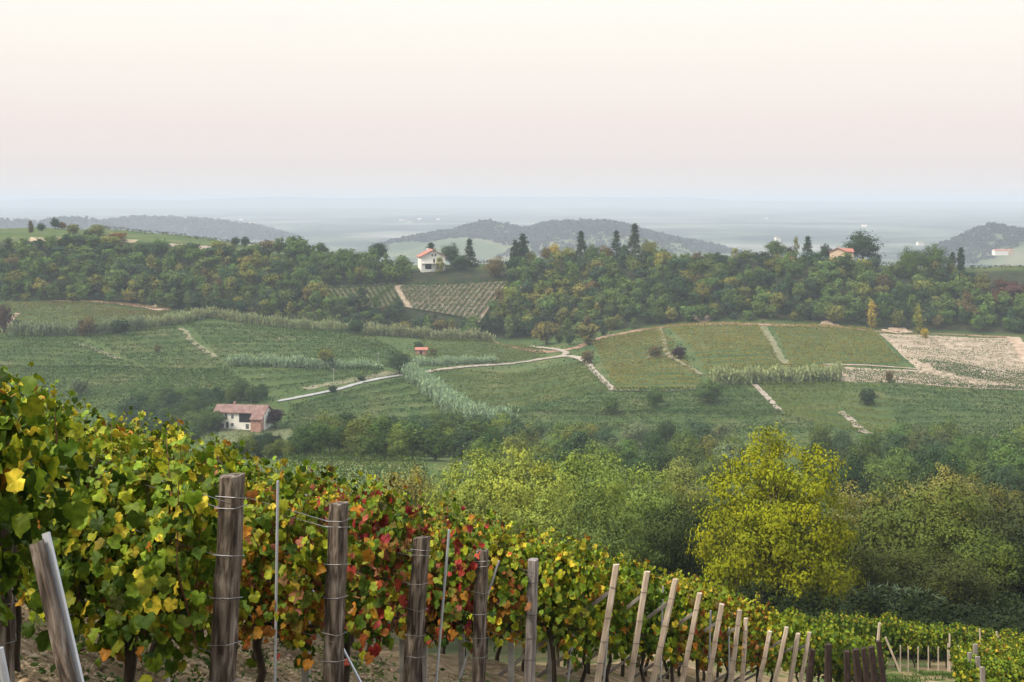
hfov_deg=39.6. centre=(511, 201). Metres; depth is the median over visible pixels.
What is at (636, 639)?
end stake
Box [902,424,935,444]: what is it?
birch tree
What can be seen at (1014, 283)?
woodland tree
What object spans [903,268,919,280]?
woodland tree
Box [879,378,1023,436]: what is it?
vineyard
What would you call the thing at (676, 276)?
woodland tree
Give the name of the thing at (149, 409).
grove tree
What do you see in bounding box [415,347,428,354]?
hut
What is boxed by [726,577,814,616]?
bush
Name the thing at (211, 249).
woodland tree
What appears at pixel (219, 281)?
woodland tree
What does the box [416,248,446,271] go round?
hill house
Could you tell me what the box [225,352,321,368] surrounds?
reeds
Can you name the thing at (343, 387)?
road
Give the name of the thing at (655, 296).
woodland tree
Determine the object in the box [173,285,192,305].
woodland tree
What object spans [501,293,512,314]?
woodland tree
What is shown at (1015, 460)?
grove tree
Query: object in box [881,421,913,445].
grove tree
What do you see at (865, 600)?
bush
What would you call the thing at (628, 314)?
woodland tree
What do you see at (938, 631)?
grape vine
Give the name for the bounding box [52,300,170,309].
earth bank
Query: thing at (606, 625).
end stake
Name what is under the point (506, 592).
grape vine
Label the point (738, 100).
sky
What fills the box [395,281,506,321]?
pale field
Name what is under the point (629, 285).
woodland tree
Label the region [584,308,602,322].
woodland tree
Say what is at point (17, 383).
grape vine
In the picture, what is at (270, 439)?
grove tree
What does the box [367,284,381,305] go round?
vine row
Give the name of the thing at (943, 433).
birch tree
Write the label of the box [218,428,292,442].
meadow
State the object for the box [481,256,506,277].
broadleaf tree
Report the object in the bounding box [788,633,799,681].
end stake
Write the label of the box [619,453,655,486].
grove tree
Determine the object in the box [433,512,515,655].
grape vine
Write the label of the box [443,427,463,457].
grove tree
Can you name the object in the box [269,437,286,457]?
grove tree
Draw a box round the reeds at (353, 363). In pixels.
[315,356,383,368]
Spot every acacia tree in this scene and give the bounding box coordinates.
[376,458,448,517]
[417,440,513,525]
[451,485,530,538]
[452,438,589,537]
[481,476,592,548]
[528,440,644,533]
[549,483,669,568]
[586,447,693,561]
[637,459,723,544]
[827,476,905,569]
[884,459,997,552]
[958,471,1023,535]
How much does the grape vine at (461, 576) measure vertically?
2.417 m
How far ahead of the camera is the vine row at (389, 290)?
655.59 m
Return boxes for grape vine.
[0,361,150,672]
[0,366,18,389]
[0,367,91,681]
[1,376,82,443]
[13,384,98,439]
[15,412,271,681]
[29,408,152,640]
[48,403,167,450]
[88,434,256,651]
[94,406,201,456]
[142,424,253,488]
[173,433,252,484]
[191,456,376,681]
[214,450,331,661]
[229,454,326,640]
[265,466,423,681]
[306,463,391,645]
[306,480,408,586]
[380,478,460,626]
[384,485,490,681]
[391,503,452,623]
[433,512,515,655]
[434,507,538,656]
[435,626,446,653]
[450,515,534,640]
[470,622,522,660]
[486,625,505,658]
[487,528,561,671]
[495,631,557,654]
[496,520,608,681]
[521,536,588,667]
[546,549,638,681]
[556,642,560,665]
[565,536,633,673]
[579,557,664,681]
[603,547,656,676]
[611,584,687,681]
[628,565,681,676]
[641,566,713,681]
[648,566,685,665]
[652,572,685,678]
[658,569,736,681]
[661,568,714,676]
[683,586,747,672]
[686,580,728,680]
[694,589,758,681]
[714,589,749,678]
[728,591,776,672]
[735,597,792,681]
[750,606,805,681]
[779,612,807,626]
[782,622,827,681]
[784,621,837,675]
[790,609,825,632]
[799,621,849,681]
[808,613,838,629]
[813,627,858,678]
[818,609,857,639]
[821,632,867,681]
[833,633,877,681]
[835,610,873,639]
[843,640,891,681]
[850,611,888,647]
[862,610,898,654]
[880,615,918,667]
[896,617,933,667]
[913,619,947,667]
[928,620,962,667]
[943,621,977,648]
[944,636,1001,681]
[949,644,1010,673]
[953,654,1010,681]
[959,632,1017,651]
[961,624,998,647]
[967,652,1023,681]
[972,640,1019,662]
[982,627,1018,641]
[991,649,1023,660]
[998,656,1023,679]
[1000,632,1023,645]
[1000,637,1023,652]
[1004,634,1023,650]
[1007,655,1023,680]
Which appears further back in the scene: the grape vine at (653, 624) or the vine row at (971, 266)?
the vine row at (971, 266)
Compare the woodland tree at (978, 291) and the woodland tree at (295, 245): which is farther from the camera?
the woodland tree at (295, 245)
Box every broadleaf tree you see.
[36,223,46,230]
[49,217,61,228]
[59,221,65,228]
[81,224,106,234]
[129,242,172,253]
[229,237,240,245]
[241,236,249,245]
[344,318,365,333]
[368,242,390,260]
[386,350,413,373]
[438,242,460,260]
[448,255,470,271]
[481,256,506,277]
[533,320,558,344]
[538,246,552,258]
[547,242,560,260]
[560,247,577,260]
[572,319,601,344]
[585,244,599,257]
[598,245,613,256]
[639,238,659,257]
[645,386,667,407]
[689,377,725,403]
[763,240,788,256]
[787,247,795,251]
[819,243,832,258]
[840,229,885,260]
[894,246,926,274]
[920,242,954,272]
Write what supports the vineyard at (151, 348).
on the ground at (750, 229)
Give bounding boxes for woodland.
[0,215,131,230]
[0,229,1023,343]
[99,214,309,240]
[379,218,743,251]
[917,222,1023,263]
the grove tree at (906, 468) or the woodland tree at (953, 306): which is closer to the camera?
the grove tree at (906, 468)
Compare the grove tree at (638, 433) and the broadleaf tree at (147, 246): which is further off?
the broadleaf tree at (147, 246)
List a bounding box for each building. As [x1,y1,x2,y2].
[916,241,923,244]
[991,249,1008,254]
[1007,249,1013,254]
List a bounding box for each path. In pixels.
[77,343,121,358]
[178,328,216,356]
[302,371,396,389]
[532,355,583,360]
[584,363,614,389]
[615,389,695,390]
[657,328,702,373]
[751,384,780,410]
[761,326,791,363]
[825,363,917,368]
[838,411,873,433]
[1006,337,1023,364]
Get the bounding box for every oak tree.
[616,506,716,589]
[648,495,748,591]
[794,500,900,606]
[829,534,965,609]
[841,471,997,575]
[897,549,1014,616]
[907,509,1023,609]
[967,489,1023,551]
[986,527,1023,609]
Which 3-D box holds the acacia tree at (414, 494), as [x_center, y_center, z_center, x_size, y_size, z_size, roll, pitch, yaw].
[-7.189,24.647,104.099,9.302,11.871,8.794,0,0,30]
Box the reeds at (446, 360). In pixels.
[412,353,499,365]
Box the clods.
[15,599,466,681]
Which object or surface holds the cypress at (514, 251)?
on the ground at (750, 229)
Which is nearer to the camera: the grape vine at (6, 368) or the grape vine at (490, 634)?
the grape vine at (6, 368)
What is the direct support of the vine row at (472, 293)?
on the pale field at (408, 303)
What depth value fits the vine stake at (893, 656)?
62.76 m
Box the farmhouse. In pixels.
[213,401,271,431]
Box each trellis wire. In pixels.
[54,444,228,502]
[136,530,225,557]
[249,498,327,521]
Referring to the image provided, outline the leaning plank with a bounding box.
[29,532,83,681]
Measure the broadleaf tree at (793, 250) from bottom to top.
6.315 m
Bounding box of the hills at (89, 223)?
[5,219,123,229]
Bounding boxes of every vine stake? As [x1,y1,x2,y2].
[877,622,880,639]
[884,637,900,671]
[947,643,948,670]
[949,634,950,670]
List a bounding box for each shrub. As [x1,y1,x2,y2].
[0,301,14,332]
[62,223,80,232]
[67,376,90,395]
[73,317,97,335]
[107,231,127,240]
[109,317,129,334]
[314,346,337,365]
[321,358,337,367]
[327,384,336,392]
[357,376,365,380]
[414,340,424,350]
[526,250,536,260]
[578,349,594,363]
[602,396,619,414]
[645,344,663,356]
[670,345,685,358]
[825,255,837,269]
[854,386,878,405]
[885,369,893,382]
[920,328,929,337]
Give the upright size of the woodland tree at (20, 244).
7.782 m
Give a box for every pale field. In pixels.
[323,285,405,308]
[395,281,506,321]
[823,365,1023,389]
[880,333,1023,386]
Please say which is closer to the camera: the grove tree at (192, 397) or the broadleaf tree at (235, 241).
the grove tree at (192, 397)
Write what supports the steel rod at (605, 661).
on the ground at (750, 229)
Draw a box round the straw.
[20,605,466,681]
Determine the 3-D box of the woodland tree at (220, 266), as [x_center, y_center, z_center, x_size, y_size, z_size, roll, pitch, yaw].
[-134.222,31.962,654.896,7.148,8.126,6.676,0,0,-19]
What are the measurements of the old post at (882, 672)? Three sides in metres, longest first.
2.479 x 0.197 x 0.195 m
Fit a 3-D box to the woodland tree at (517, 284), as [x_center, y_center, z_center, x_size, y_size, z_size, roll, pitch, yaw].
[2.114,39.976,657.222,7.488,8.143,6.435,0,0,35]
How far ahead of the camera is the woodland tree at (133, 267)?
639.61 m
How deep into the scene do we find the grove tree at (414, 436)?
293.12 m
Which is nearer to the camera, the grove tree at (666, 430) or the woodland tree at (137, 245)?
the grove tree at (666, 430)
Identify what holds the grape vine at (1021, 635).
on the ground at (750, 229)
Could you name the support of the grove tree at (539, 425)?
on the ground at (750, 229)
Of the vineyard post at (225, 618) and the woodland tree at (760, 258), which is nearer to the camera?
the vineyard post at (225, 618)
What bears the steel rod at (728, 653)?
on the ground at (750, 229)
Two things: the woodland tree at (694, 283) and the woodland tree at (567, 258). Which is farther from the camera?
the woodland tree at (567, 258)
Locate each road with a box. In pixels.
[277,374,401,400]
[426,345,568,371]
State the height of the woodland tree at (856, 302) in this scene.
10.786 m
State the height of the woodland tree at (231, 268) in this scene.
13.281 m
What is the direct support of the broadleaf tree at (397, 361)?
on the ground at (750, 229)
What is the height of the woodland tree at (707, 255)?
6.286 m
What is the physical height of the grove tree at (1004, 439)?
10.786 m
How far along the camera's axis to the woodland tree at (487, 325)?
624.81 m
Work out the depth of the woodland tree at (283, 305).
623.98 m
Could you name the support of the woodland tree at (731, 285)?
on the ground at (750, 229)
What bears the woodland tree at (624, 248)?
on the ground at (750, 229)
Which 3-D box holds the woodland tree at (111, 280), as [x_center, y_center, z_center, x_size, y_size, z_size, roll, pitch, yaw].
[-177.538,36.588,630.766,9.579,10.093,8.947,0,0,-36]
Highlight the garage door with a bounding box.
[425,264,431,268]
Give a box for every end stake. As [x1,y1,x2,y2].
[594,564,619,681]
[627,571,649,681]
[650,578,678,681]
[679,592,701,681]
[705,603,723,681]
[728,609,741,681]
[740,617,747,681]
[757,630,771,681]
[773,626,788,681]
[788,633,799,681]
[799,632,811,681]
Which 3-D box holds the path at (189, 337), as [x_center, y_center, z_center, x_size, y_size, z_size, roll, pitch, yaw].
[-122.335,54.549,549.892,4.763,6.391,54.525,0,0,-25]
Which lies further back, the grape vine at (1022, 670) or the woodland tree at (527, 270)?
the woodland tree at (527, 270)
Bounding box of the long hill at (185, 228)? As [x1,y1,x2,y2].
[126,218,277,239]
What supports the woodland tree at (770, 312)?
on the ground at (750, 229)
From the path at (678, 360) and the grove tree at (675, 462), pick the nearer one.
the grove tree at (675, 462)
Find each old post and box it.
[805,649,814,681]
[824,643,831,681]
[844,650,850,681]
[852,648,861,681]
[861,647,870,681]
[868,645,878,681]
[876,640,886,681]
[967,652,972,662]
[973,644,977,654]
[975,656,980,668]
[979,666,985,681]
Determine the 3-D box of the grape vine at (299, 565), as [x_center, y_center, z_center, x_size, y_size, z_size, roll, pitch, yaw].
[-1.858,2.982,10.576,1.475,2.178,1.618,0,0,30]
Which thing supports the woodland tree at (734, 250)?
on the ground at (750, 229)
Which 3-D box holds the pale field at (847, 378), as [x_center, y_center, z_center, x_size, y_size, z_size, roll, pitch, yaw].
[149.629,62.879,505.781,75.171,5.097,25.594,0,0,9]
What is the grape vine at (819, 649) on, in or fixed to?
on the ground at (750, 229)
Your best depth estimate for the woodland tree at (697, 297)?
631.86 m
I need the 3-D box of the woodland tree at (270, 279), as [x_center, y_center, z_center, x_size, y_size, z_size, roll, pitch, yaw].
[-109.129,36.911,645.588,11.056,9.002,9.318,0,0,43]
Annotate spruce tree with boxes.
[625,223,642,261]
[799,236,815,258]
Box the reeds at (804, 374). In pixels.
[706,360,845,384]
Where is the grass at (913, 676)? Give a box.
[886,669,956,681]
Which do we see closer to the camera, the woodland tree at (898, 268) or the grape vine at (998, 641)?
the grape vine at (998, 641)
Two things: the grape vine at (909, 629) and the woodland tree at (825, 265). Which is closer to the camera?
the grape vine at (909, 629)
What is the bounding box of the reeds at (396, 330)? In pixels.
[362,321,495,341]
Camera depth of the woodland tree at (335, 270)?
665.28 m
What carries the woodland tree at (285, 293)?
on the ground at (750, 229)
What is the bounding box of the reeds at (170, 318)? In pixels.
[140,305,363,331]
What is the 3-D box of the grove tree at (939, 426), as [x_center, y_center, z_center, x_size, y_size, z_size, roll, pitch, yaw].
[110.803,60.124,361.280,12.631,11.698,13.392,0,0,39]
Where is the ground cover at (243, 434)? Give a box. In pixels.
[1,298,1023,444]
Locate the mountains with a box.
[0,196,1023,206]
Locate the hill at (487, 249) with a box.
[367,222,736,260]
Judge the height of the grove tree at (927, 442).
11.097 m
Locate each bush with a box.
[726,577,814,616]
[767,578,813,616]
[776,583,840,620]
[804,605,838,618]
[807,589,876,620]
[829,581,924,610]
[834,582,899,657]
[863,582,947,612]
[867,583,915,612]
[880,588,963,656]
[880,602,901,615]
[888,600,982,662]
[916,597,998,630]
[925,598,982,656]
[973,590,1023,629]
[973,607,1023,634]
[996,589,1023,610]
[996,591,1023,621]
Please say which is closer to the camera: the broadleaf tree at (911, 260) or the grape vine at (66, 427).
the grape vine at (66, 427)
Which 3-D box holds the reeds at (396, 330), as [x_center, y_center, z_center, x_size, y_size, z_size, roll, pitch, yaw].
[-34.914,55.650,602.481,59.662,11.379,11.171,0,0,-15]
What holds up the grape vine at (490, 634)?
on the ground at (750, 229)
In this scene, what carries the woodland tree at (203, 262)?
on the ground at (750, 229)
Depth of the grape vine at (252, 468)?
16.05 m
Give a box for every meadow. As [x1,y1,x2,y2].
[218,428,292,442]
[276,455,428,491]
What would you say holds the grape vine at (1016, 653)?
on the ground at (750, 229)
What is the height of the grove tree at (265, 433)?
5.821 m
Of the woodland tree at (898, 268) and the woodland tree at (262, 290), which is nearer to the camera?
the woodland tree at (262, 290)
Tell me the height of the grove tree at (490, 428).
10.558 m
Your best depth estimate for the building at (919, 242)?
2596.95 m
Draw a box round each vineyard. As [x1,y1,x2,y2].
[0,333,143,370]
[0,364,273,410]
[10,300,170,329]
[84,326,228,370]
[186,322,414,363]
[224,361,392,388]
[275,449,428,489]
[280,378,444,429]
[420,335,545,362]
[431,361,610,407]
[502,385,780,413]
[502,408,826,433]
[592,326,701,388]
[665,321,779,366]
[702,362,826,376]
[760,378,896,432]
[772,323,900,362]
[843,368,1022,389]
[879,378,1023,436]
[890,335,1023,370]
[918,359,1023,384]
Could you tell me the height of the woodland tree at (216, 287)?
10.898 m
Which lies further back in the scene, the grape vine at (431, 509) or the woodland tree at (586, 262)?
the woodland tree at (586, 262)
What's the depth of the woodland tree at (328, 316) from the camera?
620.13 m
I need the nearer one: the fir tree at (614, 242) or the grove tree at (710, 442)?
the grove tree at (710, 442)
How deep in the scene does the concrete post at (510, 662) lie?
17.26 m
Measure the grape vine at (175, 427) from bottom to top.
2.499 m
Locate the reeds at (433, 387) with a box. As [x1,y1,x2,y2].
[399,361,519,419]
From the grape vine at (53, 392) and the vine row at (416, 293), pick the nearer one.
the grape vine at (53, 392)
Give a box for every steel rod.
[0,647,9,681]
[274,481,278,681]
[311,588,361,681]
[435,529,449,681]
[458,560,499,681]
[567,599,577,681]
[603,633,608,681]
[660,587,663,681]
[708,610,711,663]
[728,628,729,677]
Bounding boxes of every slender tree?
[27,221,34,232]
[792,235,800,254]
[865,298,877,328]
[911,303,925,333]
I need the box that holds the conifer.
[425,242,437,250]
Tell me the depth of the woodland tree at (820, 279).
651.42 m
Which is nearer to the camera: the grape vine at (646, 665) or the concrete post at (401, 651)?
the concrete post at (401, 651)
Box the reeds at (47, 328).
[6,314,149,336]
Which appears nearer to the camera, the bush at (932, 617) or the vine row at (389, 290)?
the bush at (932, 617)
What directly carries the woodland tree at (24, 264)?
on the ground at (750, 229)
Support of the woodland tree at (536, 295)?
on the ground at (750, 229)
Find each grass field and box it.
[27,236,136,242]
[170,243,209,248]
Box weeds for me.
[20,599,489,681]
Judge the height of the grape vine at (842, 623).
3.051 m
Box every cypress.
[509,239,519,257]
[516,233,529,258]
[948,252,956,266]
[955,247,965,269]
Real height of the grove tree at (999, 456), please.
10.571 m
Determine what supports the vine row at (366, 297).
on the pale field at (369, 290)
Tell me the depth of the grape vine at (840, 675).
42.28 m
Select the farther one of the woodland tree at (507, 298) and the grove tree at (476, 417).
the woodland tree at (507, 298)
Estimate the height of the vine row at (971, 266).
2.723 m
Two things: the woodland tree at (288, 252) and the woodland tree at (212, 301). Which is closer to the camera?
the woodland tree at (212, 301)
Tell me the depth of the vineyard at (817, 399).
459.57 m
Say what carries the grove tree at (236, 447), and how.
on the ground at (750, 229)
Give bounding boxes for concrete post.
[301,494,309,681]
[399,610,405,681]
[422,630,426,681]
[458,624,464,676]
[508,612,513,681]
[547,640,551,681]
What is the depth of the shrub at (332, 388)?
476.19 m
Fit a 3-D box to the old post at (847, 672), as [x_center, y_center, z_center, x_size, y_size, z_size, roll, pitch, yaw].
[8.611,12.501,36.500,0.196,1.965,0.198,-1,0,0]
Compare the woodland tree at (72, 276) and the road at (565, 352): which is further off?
the woodland tree at (72, 276)
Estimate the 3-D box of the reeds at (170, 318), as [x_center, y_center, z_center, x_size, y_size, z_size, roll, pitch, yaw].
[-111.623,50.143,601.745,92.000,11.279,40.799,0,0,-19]
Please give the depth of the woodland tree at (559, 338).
598.90 m
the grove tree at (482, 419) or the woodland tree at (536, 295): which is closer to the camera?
the grove tree at (482, 419)
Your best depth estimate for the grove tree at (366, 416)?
329.85 m
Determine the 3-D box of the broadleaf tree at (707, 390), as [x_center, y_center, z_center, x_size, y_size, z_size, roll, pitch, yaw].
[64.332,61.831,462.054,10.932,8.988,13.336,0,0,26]
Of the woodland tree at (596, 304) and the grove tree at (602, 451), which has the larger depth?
the woodland tree at (596, 304)
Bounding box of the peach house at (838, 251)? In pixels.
[828,247,853,258]
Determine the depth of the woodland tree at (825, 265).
666.12 m
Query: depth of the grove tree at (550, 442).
324.52 m
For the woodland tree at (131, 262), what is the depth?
643.72 m
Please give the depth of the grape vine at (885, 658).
43.32 m
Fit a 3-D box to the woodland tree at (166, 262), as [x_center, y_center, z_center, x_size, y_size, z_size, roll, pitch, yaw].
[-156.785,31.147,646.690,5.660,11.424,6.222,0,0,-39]
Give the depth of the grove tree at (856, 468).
247.06 m
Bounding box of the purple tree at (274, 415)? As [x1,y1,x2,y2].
[266,408,290,428]
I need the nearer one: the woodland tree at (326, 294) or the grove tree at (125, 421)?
the grove tree at (125, 421)
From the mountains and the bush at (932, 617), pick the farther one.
the mountains
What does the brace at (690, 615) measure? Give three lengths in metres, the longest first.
2.632 x 0.090 x 0.054 m
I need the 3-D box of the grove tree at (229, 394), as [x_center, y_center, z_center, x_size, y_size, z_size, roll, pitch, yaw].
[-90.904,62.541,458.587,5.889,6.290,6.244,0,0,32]
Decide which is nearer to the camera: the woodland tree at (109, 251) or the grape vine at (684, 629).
the grape vine at (684, 629)
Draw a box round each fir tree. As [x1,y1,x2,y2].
[464,239,478,267]
[573,230,586,261]
[610,230,621,261]
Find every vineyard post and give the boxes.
[0,440,16,681]
[205,473,247,681]
[321,501,350,681]
[402,536,431,681]
[471,548,488,681]
[523,558,538,681]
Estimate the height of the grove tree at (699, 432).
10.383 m
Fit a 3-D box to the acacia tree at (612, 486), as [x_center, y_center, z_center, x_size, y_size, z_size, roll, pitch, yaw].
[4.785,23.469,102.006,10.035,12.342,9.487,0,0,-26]
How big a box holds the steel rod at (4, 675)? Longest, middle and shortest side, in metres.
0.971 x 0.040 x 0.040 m
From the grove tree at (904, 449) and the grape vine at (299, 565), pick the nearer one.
the grape vine at (299, 565)
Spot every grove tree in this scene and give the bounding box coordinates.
[105,412,129,424]
[114,416,131,432]
[115,402,137,419]
[118,398,141,411]
[124,390,150,409]
[125,413,134,427]
[132,409,140,416]
[136,412,152,433]
[137,399,160,412]
[140,406,154,418]
[142,389,153,401]
[144,414,166,437]
[151,409,169,421]
[156,416,170,433]
[158,384,175,398]
[158,389,184,408]
[158,406,171,417]
[166,408,184,424]
[174,386,184,397]
[175,411,203,431]
[180,393,200,404]
[181,382,200,397]
[184,421,203,440]
[194,408,214,430]
[196,393,222,410]
[196,399,203,412]
[197,388,214,402]
[205,403,217,415]
[205,410,227,430]
[210,386,225,399]
[224,387,237,402]
[225,440,244,457]
[226,379,254,398]
[237,433,258,455]
[242,385,259,403]
[250,431,264,449]
[251,443,263,457]
[255,383,268,399]
[257,428,276,447]
[259,431,282,447]
[260,443,278,457]
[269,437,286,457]
[281,441,299,458]
[284,420,320,456]
[291,427,297,435]
[308,422,337,459]
[312,410,344,451]
[326,413,350,449]
[329,415,379,459]
[330,424,354,454]
[334,410,356,427]
[345,413,379,445]
[352,424,395,459]
[369,411,392,429]
[373,417,401,454]
[383,422,414,461]
[385,414,401,423]
[393,421,426,459]
[404,412,436,432]
[404,413,423,421]
[415,423,451,460]
[417,412,452,433]
[424,410,447,421]
[439,406,469,428]
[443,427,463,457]
[445,424,478,459]
[457,420,486,441]
[459,436,495,469]
[472,412,493,423]
[474,431,505,451]
[476,416,490,424]
[479,438,511,478]
[481,419,503,441]
[488,419,504,430]
[490,410,513,429]
[494,445,541,486]
[496,415,538,449]
[497,413,517,422]
[500,429,534,458]
[524,423,541,448]
[525,417,552,444]
[528,438,559,463]
[532,451,563,485]
[538,432,567,457]
[544,447,583,482]
[548,421,570,441]
[554,427,599,466]
[559,420,598,453]
[575,438,620,479]
[582,423,602,437]
[591,426,622,448]
[593,435,628,471]
[616,437,641,468]
[617,420,658,449]
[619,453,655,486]
[635,443,683,475]
[641,428,666,458]
[654,418,677,442]
[658,456,701,488]
[664,427,702,453]
[672,434,708,467]
[682,416,717,446]
[694,453,740,490]
[696,434,719,463]
[709,441,749,474]
[711,422,736,445]
[717,432,752,459]
[791,440,848,482]
[802,431,841,455]
[805,422,833,443]
[810,452,845,493]
[828,428,856,461]
[831,453,875,501]
[842,436,887,469]
[855,428,884,454]
[859,453,904,501]
[863,455,884,488]
[879,430,918,464]
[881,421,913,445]
[881,444,925,495]
[886,447,919,485]
[904,444,950,484]
[910,431,960,461]
[913,444,970,496]
[928,416,967,438]
[939,459,991,496]
[940,435,977,470]
[951,433,979,454]
[959,449,991,472]
[964,428,992,459]
[974,457,1023,503]
[976,444,1023,470]
[983,430,1023,460]
[996,448,1023,497]
[1002,424,1023,451]
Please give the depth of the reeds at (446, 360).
537.73 m
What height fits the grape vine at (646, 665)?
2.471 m
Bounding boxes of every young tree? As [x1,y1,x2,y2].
[154,343,161,354]
[435,256,445,273]
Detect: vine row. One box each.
[106,226,191,237]
[193,236,256,245]
[331,286,341,303]
[336,285,350,306]
[340,285,350,296]
[347,286,362,306]
[352,285,366,305]
[357,284,371,307]
[362,284,377,306]
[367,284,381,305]
[370,282,396,301]
[373,284,387,305]
[378,283,390,304]
[383,283,395,301]
[388,282,403,304]
[402,282,413,292]
[402,282,417,293]
[405,282,423,298]
[407,281,428,301]
[410,281,434,304]
[412,282,440,308]
[416,280,445,310]
[421,281,450,310]
[427,280,456,311]
[433,280,461,312]
[437,280,467,313]
[443,281,472,315]
[447,280,478,316]
[453,279,484,316]
[457,279,488,317]
[463,279,494,316]
[469,279,500,316]
[476,279,505,316]
[970,264,1022,268]
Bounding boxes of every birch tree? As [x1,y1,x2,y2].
[898,433,921,452]
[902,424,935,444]
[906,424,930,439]
[929,423,954,447]
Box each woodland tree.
[0,247,7,259]
[0,262,13,272]
[12,241,34,250]
[14,246,34,258]
[15,256,34,271]
[44,256,57,268]
[44,263,59,276]
[48,250,62,261]
[57,254,69,273]
[58,234,79,246]
[59,291,66,299]
[64,285,76,293]
[67,271,80,282]
[73,283,89,299]
[74,245,95,254]
[75,260,96,278]
[80,234,102,247]
[91,262,106,275]
[94,292,101,299]
[99,267,109,277]
[100,249,115,260]
[101,285,113,294]
[103,272,123,291]
[123,260,135,276]
[125,262,148,275]
[131,242,143,252]
[144,275,161,290]
[156,267,171,283]
[160,257,172,278]
[163,290,179,307]
[165,268,183,281]
[173,243,194,258]
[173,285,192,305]
[174,262,185,271]
[183,264,190,271]
[190,294,200,306]
[195,256,211,272]
[197,296,209,308]
[199,282,211,299]
[203,244,223,256]
[204,294,221,310]
[210,241,226,247]
[210,273,220,281]
[211,282,222,298]
[212,278,223,298]
[213,263,227,271]
[219,246,237,257]
[225,262,239,287]
[233,277,245,291]
[236,252,260,269]
[236,260,254,271]
[236,268,257,285]
[237,249,249,256]
[252,249,262,271]
[255,286,266,296]
[255,296,274,315]
[256,239,274,252]
[261,265,272,273]
[262,273,283,287]
[266,297,280,315]
[268,256,281,267]
[270,264,283,274]
[278,289,296,300]
[278,295,292,313]
[280,235,304,247]
[280,247,293,262]
[284,300,294,318]
[286,238,309,261]
[289,265,309,285]
[291,289,297,299]
[296,254,310,264]
[296,300,304,308]
[300,286,318,303]
[310,250,323,261]
[316,252,330,264]
[319,289,333,302]
[320,296,331,314]
[322,292,336,308]
[325,313,334,319]
[329,252,339,267]
[329,265,341,278]
[346,269,358,284]
[355,251,379,262]
[368,246,381,259]
[372,313,384,322]
[383,264,406,282]
[401,316,410,321]
[411,319,423,329]
[445,317,454,326]
[464,321,479,331]
[465,314,480,324]
[481,318,491,328]
[485,300,499,310]
[494,288,504,298]
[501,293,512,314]
[503,315,515,337]
[508,279,522,289]
[510,265,534,279]
[519,311,536,322]
[521,320,537,334]
[528,289,544,302]
[530,257,547,265]
[531,279,546,293]
[532,306,541,315]
[532,315,540,327]
[534,296,542,308]
[535,292,559,312]
[545,253,555,268]
[548,270,563,290]
[552,277,572,294]
[554,333,564,342]
[556,267,565,276]
[556,287,570,294]
[562,256,576,266]
[564,334,575,343]
[566,282,577,292]
[569,281,587,299]
[579,256,594,270]
[581,266,591,279]
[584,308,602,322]
[593,302,601,313]
[613,276,635,296]
[615,320,625,328]
[616,244,629,262]
[619,270,626,279]
[622,304,638,321]
[627,259,644,275]
[628,287,642,300]
[633,277,649,289]
[636,296,648,303]
[645,270,661,284]
[652,293,662,298]
[655,294,677,311]
[667,271,689,284]
[669,301,685,316]
[676,297,685,305]
[686,261,701,273]
[691,251,705,262]
[692,277,705,287]
[694,294,702,305]
[698,258,716,272]
[703,252,715,258]
[706,307,722,320]
[710,252,730,265]
[713,268,731,279]
[719,281,740,293]
[719,302,734,315]
[727,258,735,268]
[730,272,745,287]
[730,295,746,312]
[731,248,741,259]
[733,255,744,268]
[738,285,750,299]
[749,250,774,267]
[750,287,771,305]
[752,286,761,301]
[762,258,777,270]
[762,305,779,318]
[764,290,792,311]
[772,257,784,270]
[780,250,799,256]
[792,281,808,299]
[798,304,816,319]
[802,278,819,297]
[803,252,827,265]
[804,269,825,289]
[812,302,825,317]
[813,260,835,272]
[844,307,856,320]
[847,295,868,313]
[852,270,862,281]
[853,281,875,300]
[865,296,876,304]
[873,282,889,293]
[892,259,907,277]
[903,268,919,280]
[914,279,932,291]
[921,306,937,324]
[933,267,950,282]
[943,296,958,313]
[952,298,967,314]
[953,275,971,284]
[958,307,972,324]
[962,302,979,319]
[969,272,976,284]
[970,294,984,301]
[974,303,991,319]
[975,288,983,297]
[980,292,1001,315]
[983,313,998,325]
[996,290,1012,304]
[1003,281,1020,287]
[1003,308,1016,317]
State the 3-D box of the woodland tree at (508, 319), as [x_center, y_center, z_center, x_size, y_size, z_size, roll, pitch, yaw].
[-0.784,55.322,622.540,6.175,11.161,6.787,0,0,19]
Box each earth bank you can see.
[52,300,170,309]
[148,304,167,309]
[493,322,1009,352]
[692,314,711,321]
[821,320,841,326]
[881,327,912,333]
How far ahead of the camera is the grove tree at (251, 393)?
457.23 m
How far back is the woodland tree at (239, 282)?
638.48 m
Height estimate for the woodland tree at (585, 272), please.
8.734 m
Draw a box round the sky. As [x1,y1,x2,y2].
[0,0,1023,201]
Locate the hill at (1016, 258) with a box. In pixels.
[943,228,1023,265]
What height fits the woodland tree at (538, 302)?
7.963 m
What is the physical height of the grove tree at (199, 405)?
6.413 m
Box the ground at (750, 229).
[0,207,1023,681]
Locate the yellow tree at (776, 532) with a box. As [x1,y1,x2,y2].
[681,419,872,612]
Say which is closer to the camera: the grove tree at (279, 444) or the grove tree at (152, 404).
the grove tree at (279, 444)
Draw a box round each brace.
[497,590,608,675]
[535,595,639,677]
[565,601,667,674]
[601,612,692,678]
[634,622,715,677]
[657,627,734,679]
[712,639,781,681]
[734,646,792,681]
[745,645,804,680]
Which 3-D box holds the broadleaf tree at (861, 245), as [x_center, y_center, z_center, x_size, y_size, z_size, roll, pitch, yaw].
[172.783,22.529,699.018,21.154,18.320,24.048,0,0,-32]
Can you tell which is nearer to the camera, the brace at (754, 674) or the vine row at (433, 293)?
the brace at (754, 674)
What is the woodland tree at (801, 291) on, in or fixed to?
on the ground at (750, 229)
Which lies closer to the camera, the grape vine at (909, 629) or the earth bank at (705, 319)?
the grape vine at (909, 629)

